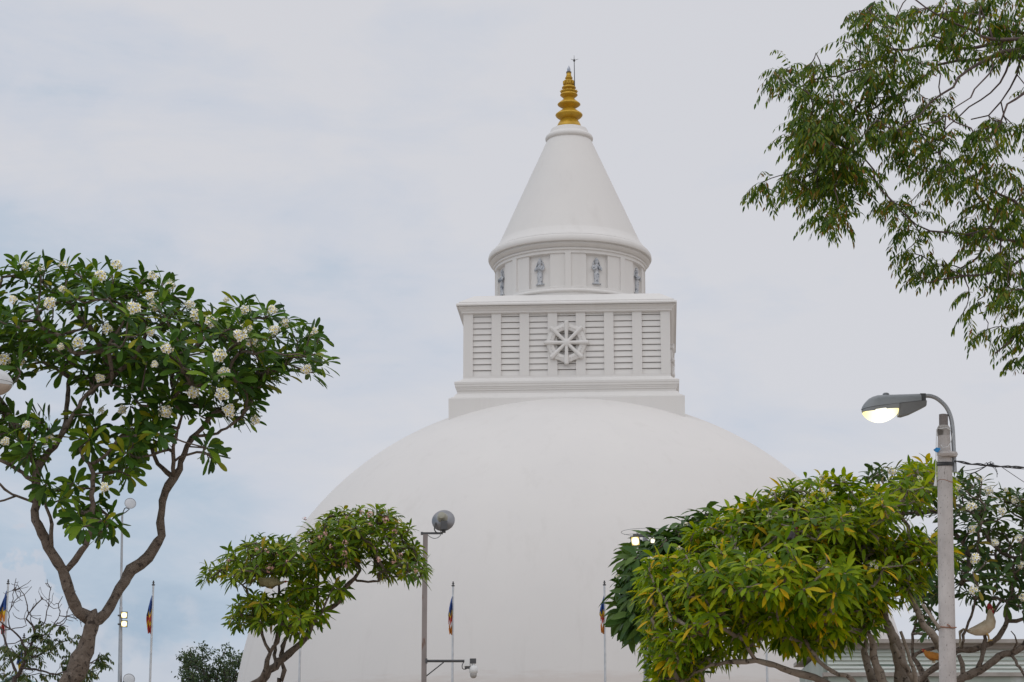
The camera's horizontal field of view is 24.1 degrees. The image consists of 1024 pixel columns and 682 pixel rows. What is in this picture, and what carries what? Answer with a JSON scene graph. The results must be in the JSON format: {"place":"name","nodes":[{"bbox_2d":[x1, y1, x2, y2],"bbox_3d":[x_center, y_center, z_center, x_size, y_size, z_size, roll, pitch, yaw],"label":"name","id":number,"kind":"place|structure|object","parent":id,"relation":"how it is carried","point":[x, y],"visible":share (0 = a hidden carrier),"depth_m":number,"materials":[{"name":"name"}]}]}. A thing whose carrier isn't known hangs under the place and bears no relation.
{"place":"outdoors","nodes":[
{"label":"outdoors","id":0,"kind":"place"},
{"bbox_2d":[0,674,34,681],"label":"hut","id":1,"kind":"object","parent":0,"point":[10,678],"visible":0.23,"depth_m":57.84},
{"bbox_2d":[0,0,1023,681],"label":"sky","id":2,"kind":"structure","parent":0,"point":[359,167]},
{"bbox_2d":[793,639,1023,681],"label":"shed","id":3,"kind":"structure","parent":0,"point":[1005,669],"depth_m":45.79,"materials":[{"name":"grey metal"}]},
{"label":"ground","id":4,"kind":"structure","parent":0,"visible":0},
{"bbox_2d":[0,369,12,394],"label":"street lamp","id":5,"kind":"object","parent":4,"relation":"on","point":[6,382],"visible":1,"depth_m":21.96,"materials":[{"name":"plastic"}]},
{"bbox_2d":[0,580,113,681],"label":"bare tree","id":6,"kind":"object","parent":4,"relation":"on","point":[29,654],"visible":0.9,"depth_m":37.80,"materials":[{"name":"green plant"}]},
{"bbox_2d":[118,498,135,681],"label":"lamp post","id":7,"kind":"object","parent":4,"relation":"on","point":[129,503],"visible":0.98,"depth_m":59.90,"materials":[{"name":"metal"}]},
{"bbox_2d":[0,248,340,681],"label":"frangipani tree","id":8,"kind":"object","parent":4,"relation":"on","point":[138,355],"visible":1,"depth_m":24.21,"materials":[{"name":"green plant"}]},
{"bbox_2d":[171,640,243,681],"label":"distant tree","id":9,"kind":"object","parent":4,"relation":"on","point":[227,674],"visible":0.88,"depth_m":126.67,"materials":[{"name":"green plant"}]},
{"bbox_2d":[196,503,432,681],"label":"frangipani tree","id":10,"kind":"object","parent":4,"relation":"on","point":[332,547],"visible":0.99,"depth_m":28.85,"materials":[{"name":"green plant"}]},
{"bbox_2d":[249,577,287,588],"bbox_3d":[-2.909,2.893,28.670,0.469,0.143,0.194,0,-14,0],"label":"hen","id":11,"kind":"object","parent":10,"relation":"on","point":[270,582],"visible":0.99,"depth_m":28.63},
{"bbox_2d":[421,510,477,681],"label":"camera post","id":12,"kind":"object","parent":4,"relation":"on","point":[443,521],"visible":1,"depth_m":45.03,"materials":[{"name":"metal"}]},
{"bbox_2d":[621,528,665,680],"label":"floodlight post","id":13,"kind":"object","parent":4,"relation":"on","point":[635,539],"visible":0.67,"depth_m":28.66,"materials":[{"name":"metal"}]},
{"bbox_2d":[599,501,727,681],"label":"frangipani tree","id":14,"kind":"object","parent":4,"relation":"on","point":[620,618],"visible":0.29,"depth_m":28.75,"materials":[{"name":"green plant"}]},
{"bbox_2d":[626,453,967,681],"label":"frangipani tree","id":15,"kind":"object","parent":4,"relation":"on","point":[751,580],"visible":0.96,"depth_m":24.37,"materials":[{"name":"green plant"}]},
{"bbox_2d":[787,527,799,544],"bbox_3d":[2.817,1.934,23.970,0.111,0.199,0.380,-5,-14,19],"label":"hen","id":16,"kind":"object","parent":15,"relation":"attached to","point":[792,535],"visible":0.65,"depth_m":23.83,"materials":[{"name":"grey"}]},
{"bbox_2d":[857,555,898,570],"bbox_3d":[3.809,2.305,24.895,0.446,0.177,0.119,2,-14,-9],"label":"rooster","id":17,"kind":"object","parent":15,"relation":"attached to","point":[861,560],"visible":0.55,"depth_m":24.88},
{"bbox_2d":[740,0,1023,376],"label":"neem tree","id":18,"kind":"object","parent":4,"relation":"on","point":[827,134],"visible":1,"depth_m":20.85,"materials":[{"name":"green plant"}]},
{"bbox_2d":[861,393,957,681],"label":"street lamp","id":19,"kind":"object","parent":4,"relation":"on","point":[884,407],"visible":1,"depth_m":21.21,"materials":[{"name":"metal"}]},
{"bbox_2d":[921,604,940,628],"bbox_3d":[3.668,2.411,20.971,0.166,0.232,0.035,-6,-15,24],"label":"wooden stick","id":20,"kind":"object","parent":19,"relation":"attached to","point":[930,615],"visible":1,"depth_m":20.96,"materials":[{"name":"brown wood"}]},
{"bbox_2d":[954,460,1023,481],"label":"overhead cable","id":21,"kind":"object","parent":19,"relation":"attached to","point":[1003,467],"visible":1,"depth_m":21.33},
{"bbox_2d":[858,459,1023,681],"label":"frangipani tree","id":22,"kind":"object","parent":4,"relation":"on","point":[979,558],"visible":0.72,"depth_m":29.96,"materials":[{"name":"green plant"}]},
{"bbox_2d":[921,649,938,662],"bbox_3d":[5.343,3.971,30.171,0.434,0.176,0.149,5,-14,-19],"label":"hen","id":23,"kind":"object","parent":22,"relation":"attached to","point":[932,656],"visible":0.68,"depth_m":30.11,"materials":[{"name":"orange"}]},
{"bbox_2d":[959,603,995,646],"bbox_3d":[5.823,3.563,30.008,0.470,0.564,0.202,0,-14,0],"label":"rooster","id":24,"kind":"object","parent":22,"relation":"attached to","point":[986,627],"visible":1,"depth_m":29.95},
{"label":"stone terrace","id":25,"kind":"structure","parent":0,"visible":0},
{"bbox_2d":[0,579,9,678],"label":"flagpole","id":26,"kind":"object","parent":25,"relation":"on","point":[4,604],"visible":0.85,"depth_m":72.06,"materials":[{"name":"fabric"}]},
{"bbox_2d":[16,633,25,674],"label":"flagpole","id":27,"kind":"object","parent":25,"relation":"on","point":[18,661],"visible":0.29,"depth_m":85.67,"materials":[{"name":"metal"}]},
{"bbox_2d":[146,580,154,681],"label":"flagpole","id":28,"kind":"object","parent":25,"relation":"on","point":[149,618],"visible":1,"depth_m":71.98,"materials":[{"name":"metal"}]},
{"bbox_2d":[298,619,300,681],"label":"flagpole","id":29,"kind":"object","parent":25,"relation":"on","point":[299,676],"visible":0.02,"depth_m":71.69,"materials":[{"name":"metal"}]},
{"bbox_2d":[448,581,454,681],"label":"flagpole","id":30,"kind":"object","parent":25,"relation":"on","point":[451,619],"visible":1,"depth_m":71.98,"materials":[{"name":"metal"}]},
{"bbox_2d":[237,66,899,681],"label":"stupa","id":31,"kind":"object","parent":25,"relation":"on","point":[557,452],"visible":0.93,"depth_m":84.83,"materials":[{"name":"paint"}]},
{"bbox_2d":[571,59,576,88],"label":"lightning rod","id":32,"kind":"object","parent":31,"relation":"on","point":[574,70],"visible":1,"depth_m":97.16,"materials":[{"name":"grey paint"}]},
{"bbox_2d":[599,580,605,681],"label":"flagpole","id":33,"kind":"object","parent":25,"relation":"on","point":[602,612],"visible":0.92,"depth_m":71.99,"materials":[{"name":"metal"}]},
{"bbox_2d":[766,647,768,681],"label":"flagpole","id":34,"kind":"object","parent":25,"relation":"on","point":[767,679],"depth_m":71.66,"materials":[{"name":"metal"}]}
]}

